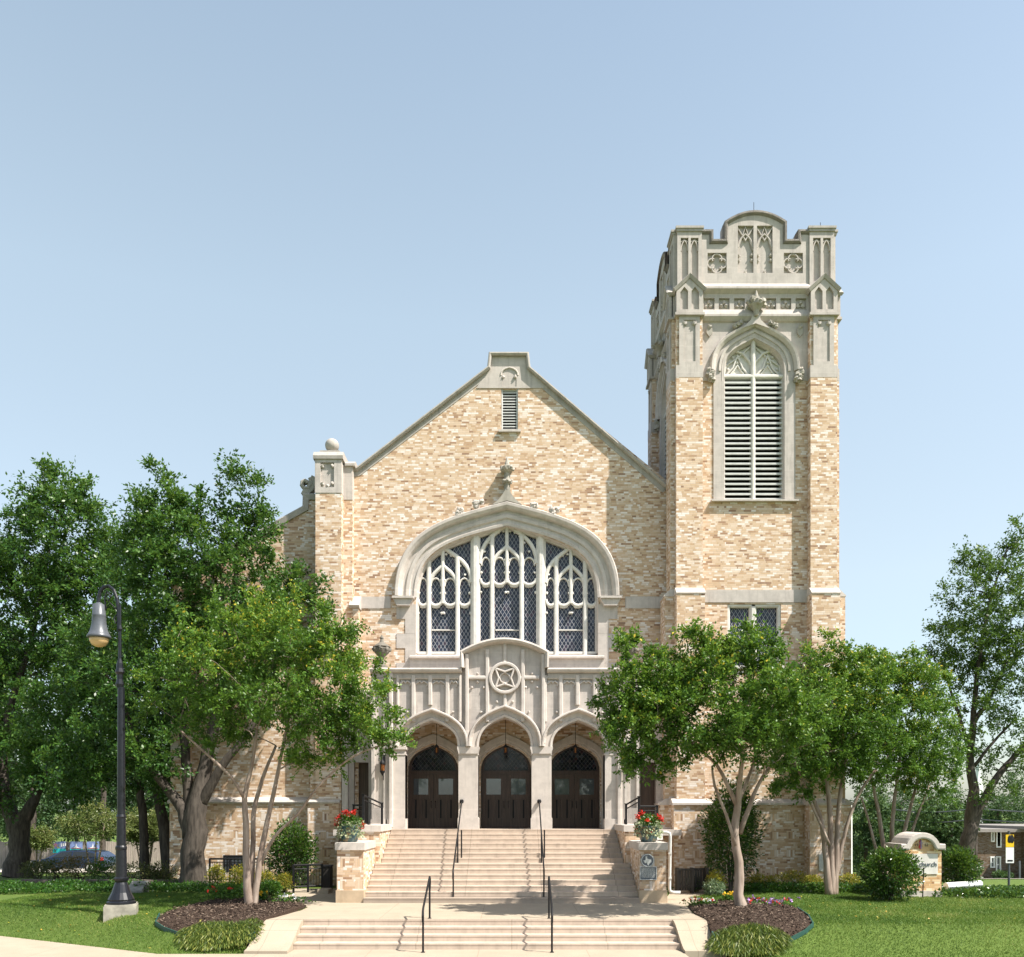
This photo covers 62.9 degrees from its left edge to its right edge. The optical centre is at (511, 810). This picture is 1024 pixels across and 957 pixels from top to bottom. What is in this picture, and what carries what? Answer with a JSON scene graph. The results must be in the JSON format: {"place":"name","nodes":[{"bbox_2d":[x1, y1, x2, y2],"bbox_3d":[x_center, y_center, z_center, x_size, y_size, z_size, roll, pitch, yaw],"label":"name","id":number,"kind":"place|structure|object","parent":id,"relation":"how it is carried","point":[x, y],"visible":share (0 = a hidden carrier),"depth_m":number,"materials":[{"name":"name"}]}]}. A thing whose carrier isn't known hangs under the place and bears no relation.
{"place":"outdoors","nodes":[
{"label":"outdoors","id":0,"kind":"place"},
{"bbox_2d":[53,842,65,852],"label":"banner","id":1,"kind":"object","parent":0,"point":[62,845],"visible":0.85,"depth_m":70.77,"materials":[{"name":"teal fabric"}]},
{"bbox_2d":[0,868,159,871],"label":"parking lot","id":2,"kind":"structure","parent":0,"point":[82,869],"depth_m":60.29,"materials":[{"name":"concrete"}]},
{"bbox_2d":[31,849,115,870],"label":"parked car","id":3,"kind":"object","parent":2,"relation":"on","point":[78,853],"visible":0.23,"depth_m":57.03,"materials":[{"name":"blue paint"}]},
{"bbox_2d":[0,936,687,956],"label":"pavement","id":4,"kind":"structure","parent":0,"point":[14,947],"depth_m":22.06,"materials":[{"name":"concrete"}]},
{"bbox_2d":[267,888,727,925],"bbox_3d":[-0.350,3.227,28.535,18.500,0.250,9.530,0,0,0],"label":"landing","id":5,"kind":"object","parent":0,"point":[325,906],"visible":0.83,"depth_m":25.91,"materials":[{"name":"concrete"}]},
{"bbox_2d":[323,864,332,889],"bbox_3d":[-7.190,2.626,32.550,0.370,1.000,0.560,0,0,0],"label":"gate","id":6,"kind":"object","parent":5,"relation":"on","point":[327,875],"visible":0.68,"depth_m":32.30,"materials":[{"name":"black metal"}]},
{"bbox_2d":[659,831,680,893],"bbox_3d":[5.381,1.796,28.900,0.853,2.181,0.140,0,0,0],"label":"drain pipe","id":7,"kind":"object","parent":5,"relation":"on","point":[669,863],"visible":0.92,"depth_m":28.86,"materials":[{"name":"paint"}]},
{"bbox_2d":[167,210,852,887],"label":"church building","id":8,"kind":"structure","parent":0,"point":[513,538],"depth_m":34.92,"materials":[{"name":"brick"}]},
{"bbox_2d":[223,855,242,871],"bbox_3d":[-11.647,2.240,35.492,1.013,0.726,0.615,0,0,0],"label":"basement window","id":9,"kind":"structure","parent":8,"relation":"in","point":[224,856],"depth_m":35.22,"materials":[{"name":"black metal"}]},
{"bbox_2d":[372,635,391,667],"bbox_3d":[-5.197,-6.320,33.393,0.762,1.340,0.729,0,0,21],"label":"stone urn","id":10,"kind":"object","parent":8,"relation":"on","point":[382,647],"visible":0.87,"depth_m":33.21,"materials":[{"name":"beige stone"}]},
{"bbox_2d":[407,734,457,827],"bbox_3d":[-3.347,-1.243,35.655,2.990,3.994,0.450,0,0,0],"label":"entrance door","id":11,"kind":"structure","parent":8,"relation":"in","point":[433,780],"depth_m":35.64,"materials":[{"name":"brown wood"}]},
{"bbox_2d":[479,734,530,827],"bbox_3d":[-0.254,-1.243,35.655,2.990,3.994,0.450,0,0,0],"label":"entrance door","id":12,"kind":"structure","parent":8,"relation":"in","point":[505,781],"depth_m":35.64,"materials":[{"name":"brown wood"}]},
{"bbox_2d":[392,457,621,667],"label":"great window","id":13,"kind":"structure","parent":8,"relation":"in","point":[507,579],"depth_m":35.72,"materials":[{"name":"stone"}]},
{"bbox_2d":[552,734,602,827],"bbox_3d":[2.654,-1.243,35.655,2.990,3.994,0.450,0,0,0],"label":"entrance door","id":14,"kind":"structure","parent":8,"relation":"in","point":[575,780],"depth_m":35.64,"materials":[{"name":"brown wood"}]},
{"bbox_2d":[0,813,1023,956],"bbox_3d":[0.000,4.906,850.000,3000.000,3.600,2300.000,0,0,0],"label":"lawn","id":15,"kind":"structure","parent":0,"point":[991,882],"depth_m":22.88,"materials":[{"name":"green plant"}]},
{"bbox_2d":[0,621,33,787],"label":"tree","id":16,"kind":"object","parent":15,"relation":"on","point":[6,694],"visible":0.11,"depth_m":60.07,"materials":[{"name":"green plant"}]},
{"bbox_2d":[4,821,59,869],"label":"crape myrtle","id":17,"kind":"object","parent":15,"relation":"on","point":[42,839],"visible":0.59,"depth_m":51.76,"materials":[{"name":"green plant"}]},
{"bbox_2d":[0,749,69,840],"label":"tree","id":18,"kind":"object","parent":15,"relation":"on","point":[43,817],"visible":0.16,"depth_m":83.01,"materials":[{"name":"green plant"}]},
{"bbox_2d":[16,860,55,878],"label":"shrub","id":19,"kind":"object","parent":15,"relation":"on","point":[28,864],"visible":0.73,"depth_m":36.59,"materials":[{"name":"green plant"}]},
{"bbox_2d":[0,593,85,868],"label":"tree","id":20,"kind":"object","parent":15,"relation":"on","point":[33,821],"visible":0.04,"depth_m":61.66,"materials":[{"name":"green plant"}]},
{"bbox_2d":[29,858,78,878],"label":"shrub","id":21,"kind":"object","parent":15,"relation":"on","point":[48,864],"visible":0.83,"depth_m":36.22,"materials":[{"name":"green plant"}]},
{"bbox_2d":[26,764,115,841],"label":"tree","id":22,"kind":"object","parent":15,"relation":"on","point":[62,814],"visible":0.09,"depth_m":86.85,"materials":[{"name":"green plant"}]},
{"bbox_2d":[0,452,154,877],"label":"oak tree","id":23,"kind":"object","parent":15,"relation":"on","point":[56,584],"visible":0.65,"depth_m":41.11,"materials":[{"name":"green plant"}]},
{"bbox_2d":[50,854,107,878],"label":"shrub","id":24,"kind":"object","parent":15,"relation":"on","point":[73,861],"visible":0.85,"depth_m":35.80,"materials":[{"name":"green plant"}]},
{"bbox_2d":[0,841,160,867],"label":"wooden fence","id":25,"kind":"object","parent":15,"relation":"on","point":[132,854],"visible":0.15,"depth_m":71.02,"materials":[{"name":"brown wood"}]},
{"bbox_2d":[4,490,187,878],"bbox_3d":[-17.946,-5.675,38.064,9.311,17.721,7.391,0,0,0],"label":"oak tree","id":26,"kind":"object","parent":15,"relation":"on","point":[81,641],"visible":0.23,"depth_m":37.15,"materials":[{"name":"green plant"}]},
{"bbox_2d":[53,799,138,873],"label":"crape myrtle","id":27,"kind":"object","parent":15,"relation":"on","point":[72,827],"visible":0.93,"depth_m":49.51,"materials":[{"name":"green plant"}]},
{"bbox_2d":[47,621,147,849],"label":"tree","id":28,"kind":"object","parent":15,"relation":"on","point":[104,799],"visible":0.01,"depth_m":65.83,"materials":[{"name":"green plant"}]},
{"bbox_2d":[19,879,178,885],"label":"stone wall","id":29,"kind":"structure","parent":15,"relation":"on","point":[45,880],"depth_m":33.87,"materials":[{"name":"grey stone"}]},
{"bbox_2d":[81,855,129,878],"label":"shrub","id":30,"kind":"object","parent":15,"relation":"on","point":[97,866],"visible":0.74,"depth_m":35.39,"materials":[{"name":"green plant"}]},
{"bbox_2d":[86,584,137,922],"bbox_3d":[-11.933,-1.617,24.970,1.400,10.246,1.006,0,0,-20],"label":"street lamp","id":31,"kind":"object","parent":15,"relation":"on","point":[121,901],"visible":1,"depth_m":24.89,"materials":[{"name":"metal"}]},
{"bbox_2d":[88,765,151,841],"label":"tree","id":32,"kind":"object","parent":15,"relation":"on","point":[128,797],"visible":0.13,"depth_m":80.31,"materials":[{"name":"green plant"}]},
{"bbox_2d":[0,876,242,894],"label":"ground cover","id":33,"kind":"object","parent":15,"relation":"on","point":[52,886],"visible":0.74,"depth_m":31.83,"materials":[{"name":"green plant"}]},
{"bbox_2d":[106,861,164,879],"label":"shrub","id":34,"kind":"object","parent":15,"relation":"on","point":[138,869],"visible":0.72,"depth_m":34.42,"materials":[{"name":"green plant"}]},
{"bbox_2d":[129,881,148,892],"bbox_3d":[-14.159,2.921,31.650,0.604,0.470,0.700,0,0,0],"label":"marker stone","id":35,"kind":"object","parent":15,"relation":"on","point":[139,888],"visible":0.67,"depth_m":31.56,"materials":[{"name":"grey stone"}]},
{"bbox_2d":[125,806,158,863],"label":"crape myrtle","id":36,"kind":"object","parent":15,"relation":"on","point":[153,830],"visible":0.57,"depth_m":51.66,"materials":[{"name":"green plant"}]},
{"bbox_2d":[132,781,169,841],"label":"tree","id":37,"kind":"object","parent":15,"relation":"on","point":[151,806],"visible":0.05,"depth_m":76.37,"materials":[{"name":"plant"}]},
{"bbox_2d":[145,860,179,878],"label":"shrub","id":38,"kind":"object","parent":15,"relation":"on","point":[164,875],"visible":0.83,"depth_m":34.56,"materials":[{"name":"green plant"}]},
{"bbox_2d":[22,447,338,883],"bbox_3d":[-12.719,-5.553,33.063,11.896,18.004,6.013,0,0,0],"label":"oak tree","id":39,"kind":"object","parent":15,"relation":"on","point":[157,549],"visible":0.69,"depth_m":32.86,"materials":[{"name":"green plant"}]},
{"bbox_2d":[155,913,254,945],"bbox_3d":[-8.832,3.317,23.188,3.677,0.662,0.940,0,0,26],"label":"bed edging","id":40,"kind":"object","parent":15,"relation":"on","point":[162,927],"visible":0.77,"depth_m":23.06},
{"bbox_2d":[204,863,228,884],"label":"golden shrub","id":41,"kind":"object","parent":15,"relation":"on","point":[217,873],"visible":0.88,"depth_m":32.49,"materials":[{"name":"yellow plant"}]},
{"bbox_2d":[157,897,305,932],"bbox_3d":[-8.534,3.276,26.390,3.982,0.738,7.619,0,0,0],"label":"mulch bed","id":42,"kind":"object","parent":15,"relation":"on","point":[278,913],"visible":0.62,"depth_m":24.39,"materials":[{"name":"brown wood"}]},
{"bbox_2d":[172,920,252,951],"bbox_3d":[-8.109,3.368,22.689,2.221,0.745,1.497,0,0,0],"label":"liriope clump","id":43,"kind":"object","parent":42,"relation":"on","point":[213,937],"visible":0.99,"depth_m":22.55,"materials":[{"name":"green plant"}]},
{"bbox_2d":[203,886,242,899],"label":"rose bush","id":44,"kind":"object","parent":42,"relation":"on","point":[231,893],"visible":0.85,"depth_m":28.60,"materials":[{"name":"green plant"}]},
{"bbox_2d":[207,882,242,898],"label":"shrub","id":45,"kind":"object","parent":42,"relation":"on","point":[226,885],"visible":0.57,"depth_m":29.34,"materials":[{"name":"green plant"}]},
{"bbox_2d":[228,917,264,945],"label":"liriope clump","id":46,"kind":"object","parent":42,"relation":"on","point":[260,924],"visible":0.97,"depth_m":22.87,"materials":[{"name":"green plant"}]},
{"bbox_2d":[125,579,418,903],"bbox_3d":[-7.902,-2.220,26.982,8.216,10.989,7.398,0,0,-30],"label":"crape myrtle","id":47,"kind":"object","parent":42,"relation":"on","point":[212,697],"visible":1,"depth_m":26.31,"materials":[{"name":"green plant"}]},
{"bbox_2d":[267,893,315,902],"bbox_3d":[-7.329,2.939,27.708,1.674,0.402,1.086,0,0,0],"label":"pansy patch","id":48,"kind":"object","parent":42,"relation":"on","point":[297,899],"visible":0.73,"depth_m":27.63,"materials":[{"name":"white plant"}]},
{"bbox_2d":[227,863,242,885],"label":"golden shrub","id":49,"kind":"object","parent":15,"relation":"on","point":[237,871],"visible":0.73,"depth_m":32.20,"materials":[{"name":"yellow plant"}]},
{"bbox_2d":[209,858,270,881],"bbox_3d":[-11.253,2.587,34.600,2.542,1.239,0.077,0,0,0],"label":"metal fence","id":50,"kind":"object","parent":15,"relation":"on","point":[229,859],"visible":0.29,"depth_m":34.57,"materials":[{"name":"black metal"}]},
{"bbox_2d":[254,869,275,889],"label":"golden shrub","id":51,"kind":"object","parent":15,"relation":"on","point":[266,875],"visible":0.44,"depth_m":31.81,"materials":[{"name":"yellow plant"}]},
{"bbox_2d":[259,879,282,895],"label":"shrub","id":52,"kind":"object","parent":15,"relation":"on","point":[271,886],"visible":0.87,"depth_m":30.02,"materials":[{"name":"green plant"}]},
{"bbox_2d":[274,872,295,892],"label":"golden shrub","id":53,"kind":"object","parent":15,"relation":"on","point":[285,877],"visible":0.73,"depth_m":31.27,"materials":[{"name":"yellow plant"}]},
{"bbox_2d":[263,817,319,888],"bbox_3d":[-8.719,1.726,33.190,2.361,2.954,1.789,0,0,0],"label":"holly shrub","id":54,"kind":"object","parent":15,"relation":"on","point":[278,847],"visible":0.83,"depth_m":32.99,"materials":[{"name":"green plant"}]},
{"bbox_2d":[292,864,322,892],"bbox_3d":[-7.712,2.631,31.650,1.180,1.209,0.094,0,0,-27],"label":"metal fence","id":55,"kind":"object","parent":15,"relation":"on","point":[293,875],"visible":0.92,"depth_m":31.61,"materials":[{"name":"black metal"}]},
{"bbox_2d":[335,824,391,902],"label":"stair wall","id":56,"kind":"structure","parent":15,"relation":"on","point":[358,859],"depth_m":28.12,"materials":[{"name":"brick"}]},
{"bbox_2d":[334,809,364,841],"bbox_3d":[-5.580,0.517,28.752,1.081,1.139,1.020,0,0,0],"label":"flower pot","id":57,"kind":"object","parent":56,"relation":"on","point":[349,828],"visible":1,"depth_m":28.53,"materials":[{"name":"green plant"}]},
{"bbox_2d":[352,794,383,824],"bbox_3d":[-5.503,0.121,31.807,0.604,1.450,1.886,0,0,14],"label":"guard railing","id":58,"kind":"object","parent":56,"relation":"on","point":[363,805],"visible":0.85,"depth_m":31.43,"materials":[{"name":"black metal"}]},
{"bbox_2d":[244,919,724,956],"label":"stone steps","id":59,"kind":"structure","parent":15,"relation":"on","point":[688,938],"depth_m":23.05,"materials":[{"name":"stone"}]},
{"bbox_2d":[421,876,431,952],"bbox_3d":[-2.360,2.827,23.110,0.110,1.898,2.038,0,0,0],"label":"handrail","id":60,"kind":"object","parent":59,"relation":"on","point":[429,886],"visible":1,"depth_m":22.89,"materials":[{"name":"black metal"}]},
{"bbox_2d":[547,876,553,952],"bbox_3d":[1.060,2.827,23.110,0.110,1.898,2.038,0,0,0],"label":"handrail","id":61,"kind":"object","parent":59,"relation":"on","point":[549,896],"visible":1,"depth_m":22.69,"materials":[{"name":"black metal"}]},
{"bbox_2d":[363,828,639,902],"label":"entrance stairs","id":62,"kind":"structure","parent":15,"relation":"on","point":[505,865],"depth_m":30.25,"materials":[{"name":"beige stone"}]},
{"bbox_2d":[452,799,463,896],"bbox_3d":[-1.949,1.336,30.726,0.258,3.539,5.064,0,0,0],"label":"handrail","id":63,"kind":"object","parent":62,"relation":"on","point":[461,802],"visible":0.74,"depth_m":30.61,"materials":[{"name":"black metal"}]},
{"bbox_2d":[537,799,544,896],"bbox_3d":[1.121,1.336,30.726,0.258,3.539,5.064,0,0,0],"label":"handrail","id":64,"kind":"object","parent":62,"relation":"on","point":[542,852],"visible":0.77,"depth_m":30.43,"materials":[{"name":"black metal"}]},
{"bbox_2d":[614,824,667,902],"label":"stair wall","id":65,"kind":"structure","parent":15,"relation":"on","point":[634,849],"depth_m":28.12,"materials":[{"name":"brick"}]},
{"bbox_2d":[624,796,658,824],"bbox_3d":[4.911,0.161,31.636,0.909,1.370,1.464,0,0,-13],"label":"guard railing","id":66,"kind":"object","parent":65,"relation":"on","point":[636,806],"visible":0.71,"depth_m":31.16,"materials":[{"name":"black metal"}]},
{"bbox_2d":[641,854,653,866],"bbox_3d":[4.545,1.684,28.080,0.450,0.450,0.070,0,0,0],"label":"round plaque","id":67,"kind":"object","parent":65,"relation":"attached to","point":[647,860],"visible":1,"depth_m":28.05,"materials":[{"name":"metal"}]},
{"bbox_2d":[640,867,656,879],"bbox_3d":[4.565,2.112,28.085,0.573,0.453,0.060,0,0,0],"label":"rectangular plaque","id":68,"kind":"object","parent":65,"relation":"attached to","point":[648,873],"visible":1,"depth_m":28.07,"materials":[{"name":"metal"}]},
{"bbox_2d":[633,810,665,841],"bbox_3d":[4.699,0.526,28.752,1.146,1.121,1.026,0,0,0],"label":"flower pot","id":69,"kind":"object","parent":65,"relation":"on","point":[646,828],"visible":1,"depth_m":28.54,"materials":[{"name":"green plant"}]},
{"bbox_2d":[675,867,708,893],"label":"wooden gate","id":70,"kind":"structure","parent":15,"relation":"on","point":[681,878],"depth_m":31.20,"materials":[{"name":"black wood"}]},
{"bbox_2d":[702,878,725,895],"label":"shrub","id":71,"kind":"object","parent":15,"relation":"on","point":[720,887],"visible":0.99,"depth_m":30.39,"materials":[{"name":"green plant"}]},
{"bbox_2d":[704,869,726,893],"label":"shrub","id":72,"kind":"object","parent":15,"relation":"on","point":[718,876],"visible":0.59,"depth_m":30.81,"materials":[{"name":"green plant"}]},
{"bbox_2d":[585,608,848,906],"bbox_3d":[5.922,-1.259,24.526,7.578,8.831,5.470,0,0,0],"label":"crape myrtle","id":73,"kind":"object","parent":15,"relation":"on","point":[753,725],"visible":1,"depth_m":23.82,"materials":[{"name":"green plant"}]},
{"bbox_2d":[696,776,767,890],"bbox_3d":[8.428,0.948,31.980,2.506,4.561,2.183,0,0,26],"label":"holly tree","id":74,"kind":"object","parent":15,"relation":"on","point":[746,838],"visible":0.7,"depth_m":31.78,"materials":[{"name":"green plant"}]},
{"bbox_2d":[687,897,810,938],"bbox_3d":[7.137,3.329,25.693,3.422,0.850,7.414,0,0,0],"label":"mulch bed","id":75,"kind":"object","parent":15,"relation":"on","point":[713,928],"visible":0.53,"depth_m":23.61,"materials":[{"name":"brown wood"}]},
{"bbox_2d":[154,895,809,940],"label":"wood chips","id":76,"kind":"object","parent":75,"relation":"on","point":[278,902],"visible":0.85,"depth_m":24.82,"materials":[{"name":"brown wood"}]},
{"bbox_2d":[679,897,722,907],"bbox_3d":[6.049,2.945,26.774,1.396,0.402,0.835,0,0,0],"label":"pansy patch","id":77,"kind":"object","parent":75,"relation":"on","point":[701,900],"visible":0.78,"depth_m":26.74,"materials":[{"name":"white plant"}]},
{"bbox_2d":[703,922,795,956],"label":"liriope clump","id":78,"kind":"object","parent":75,"relation":"on","point":[743,945],"visible":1,"depth_m":21.99,"materials":[{"name":"green plant"}]},
{"bbox_2d":[746,896,804,905],"bbox_3d":[8.258,2.953,26.730,2.499,0.402,1.589,0,0,0],"label":"pansy patch","id":79,"kind":"object","parent":75,"relation":"on","point":[772,901],"visible":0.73,"depth_m":26.68,"materials":[{"name":"pink plant"}]},
{"bbox_2d":[744,871,775,888],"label":"golden shrub","id":80,"kind":"object","parent":15,"relation":"on","point":[755,878],"visible":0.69,"depth_m":32.46,"materials":[{"name":"green plant"}]},
{"bbox_2d":[712,907,813,955],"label":"bed edging","id":81,"kind":"object","parent":15,"relation":"on","point":[804,932],"visible":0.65,"depth_m":22.37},
{"bbox_2d":[766,869,815,888],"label":"golden shrub","id":82,"kind":"object","parent":15,"relation":"on","point":[789,874],"visible":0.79,"depth_m":32.54,"materials":[{"name":"green plant"}]},
{"bbox_2d":[800,874,823,888],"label":"golden shrub","id":83,"kind":"object","parent":15,"relation":"on","point":[816,879],"visible":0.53,"depth_m":32.62,"materials":[{"name":"yellow plant"}]},
{"bbox_2d":[744,880,883,892],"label":"ground cover","id":84,"kind":"object","parent":15,"relation":"on","point":[798,886],"visible":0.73,"depth_m":31.64,"materials":[{"name":"green plant"}]},
{"bbox_2d":[757,626,922,894],"bbox_3d":[11.846,-1.739,30.866,5.841,10.001,5.822,0,0,18],"label":"crape myrtle","id":85,"kind":"object","parent":15,"relation":"on","point":[865,741],"visible":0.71,"depth_m":30.07,"materials":[{"name":"green plant"}]},
{"bbox_2d":[838,872,860,887],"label":"golden shrub","id":86,"kind":"object","parent":15,"relation":"on","point":[851,878],"visible":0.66,"depth_m":32.37,"materials":[{"name":"yellow plant"}]},
{"bbox_2d":[852,807,871,871],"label":"tree","id":87,"kind":"object","parent":15,"relation":"on","point":[854,818],"visible":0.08,"depth_m":90.91,"materials":[{"name":"plant"}]},
{"bbox_2d":[849,776,904,878],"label":"tree","id":88,"kind":"object","parent":15,"relation":"on","point":[866,842],"visible":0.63,"depth_m":69.05,"materials":[{"name":"plant"}]},
{"bbox_2d":[855,845,926,901],"bbox_3d":[13.123,2.184,28.859,2.270,2.074,2.187,0,0,0],"label":"round bush","id":89,"kind":"object","parent":15,"relation":"on","point":[900,862],"visible":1,"depth_m":28.55,"materials":[{"name":"green plant"}]},
{"bbox_2d":[869,785,929,841],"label":"tree","id":90,"kind":"object","parent":15,"relation":"on","point":[900,806],"visible":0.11,"depth_m":83.48,"materials":[{"name":"green plant"}]},
{"bbox_2d":[828,640,977,874],"bbox_3d":[15.185,-1.796,33.363,5.532,9.713,6.047,0,0,43],"label":"crape myrtle","id":91,"kind":"object","parent":15,"relation":"on","point":[911,769],"visible":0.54,"depth_m":32.81,"materials":[{"name":"green plant"}]},
{"bbox_2d":[886,832,945,896],"bbox_3d":[14.669,1.975,30.470,1.573,2.361,1.260,0,0,0],"label":"church sign","id":92,"kind":"object","parent":15,"relation":"on","point":[927,848],"visible":0.56,"depth_m":30.00,"materials":[{"name":"brick"}]},
{"bbox_2d":[911,791,979,877],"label":"tree","id":93,"kind":"object","parent":15,"relation":"on","point":[941,833],"visible":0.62,"depth_m":65.03,"materials":[{"name":"green plant"}]},
{"bbox_2d":[922,785,983,823],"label":"tree","id":94,"kind":"object","parent":15,"relation":"on","point":[958,792],"visible":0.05,"depth_m":95.01,"materials":[{"name":"green plant"}]},
{"bbox_2d":[941,844,984,890],"bbox_3d":[16.972,2.243,31.608,1.718,1.912,1.735,0,0,0],"label":"round bush","id":95,"kind":"object","parent":15,"relation":"on","point":[963,862],"visible":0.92,"depth_m":31.30,"materials":[{"name":"green plant"}]},
{"bbox_2d":[943,881,982,888],"bbox_3d":[16.648,2.887,30.900,1.702,0.538,0.244,0,0,-21],"label":"sign floodlight","id":96,"kind":"object","parent":15,"relation":"on","point":[965,884],"visible":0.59,"depth_m":30.76,"materials":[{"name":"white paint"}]},
{"bbox_2d":[908,513,1023,878],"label":"elm tree","id":97,"kind":"object","parent":15,"relation":"on","point":[975,803],"visible":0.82,"depth_m":44.74,"materials":[{"name":"green plant"}]},
{"bbox_2d":[931,884,1023,898],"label":"flower bed plants","id":98,"kind":"object","parent":15,"relation":"on","point":[1005,891],"visible":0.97,"depth_m":29.79,"materials":[{"name":"green plant"}]},
{"bbox_2d":[980,788,1023,823],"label":"tree","id":99,"kind":"object","parent":15,"relation":"on","point":[996,815],"visible":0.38,"depth_m":96.85,"materials":[{"name":"green plant"}]},
{"bbox_2d":[985,764,1023,823],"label":"tree","id":100,"kind":"object","parent":15,"relation":"on","point":[1013,779],"visible":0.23,"depth_m":103.46,"materials":[{"name":"green plant"}]},
{"bbox_2d":[1006,831,1013,886],"bbox_3d":[19.166,2.003,32.277,0.310,2.406,0.136,0,0,0],"label":"bus stop sign","id":101,"kind":"object","parent":15,"relation":"on","point":[1009,848],"visible":0.94,"depth_m":32.23,"materials":[{"name":"metal"}]},
{"bbox_2d":[0,0,1023,812],"label":"sky","id":102,"kind":"structure","parent":0,"point":[270,231],"materials":[{"name":"blue"}]},
{"bbox_2d":[915,824,1023,877],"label":"brick house","id":103,"kind":"structure","parent":0,"point":[992,846],"depth_m":75.00,"materials":[{"name":"brown brick"}]},
{"bbox_2d":[976,763,982,796],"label":"church spire","id":104,"kind":"structure","parent":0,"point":[978,775],"depth_m":190.10,"materials":[{"name":"white paint"}]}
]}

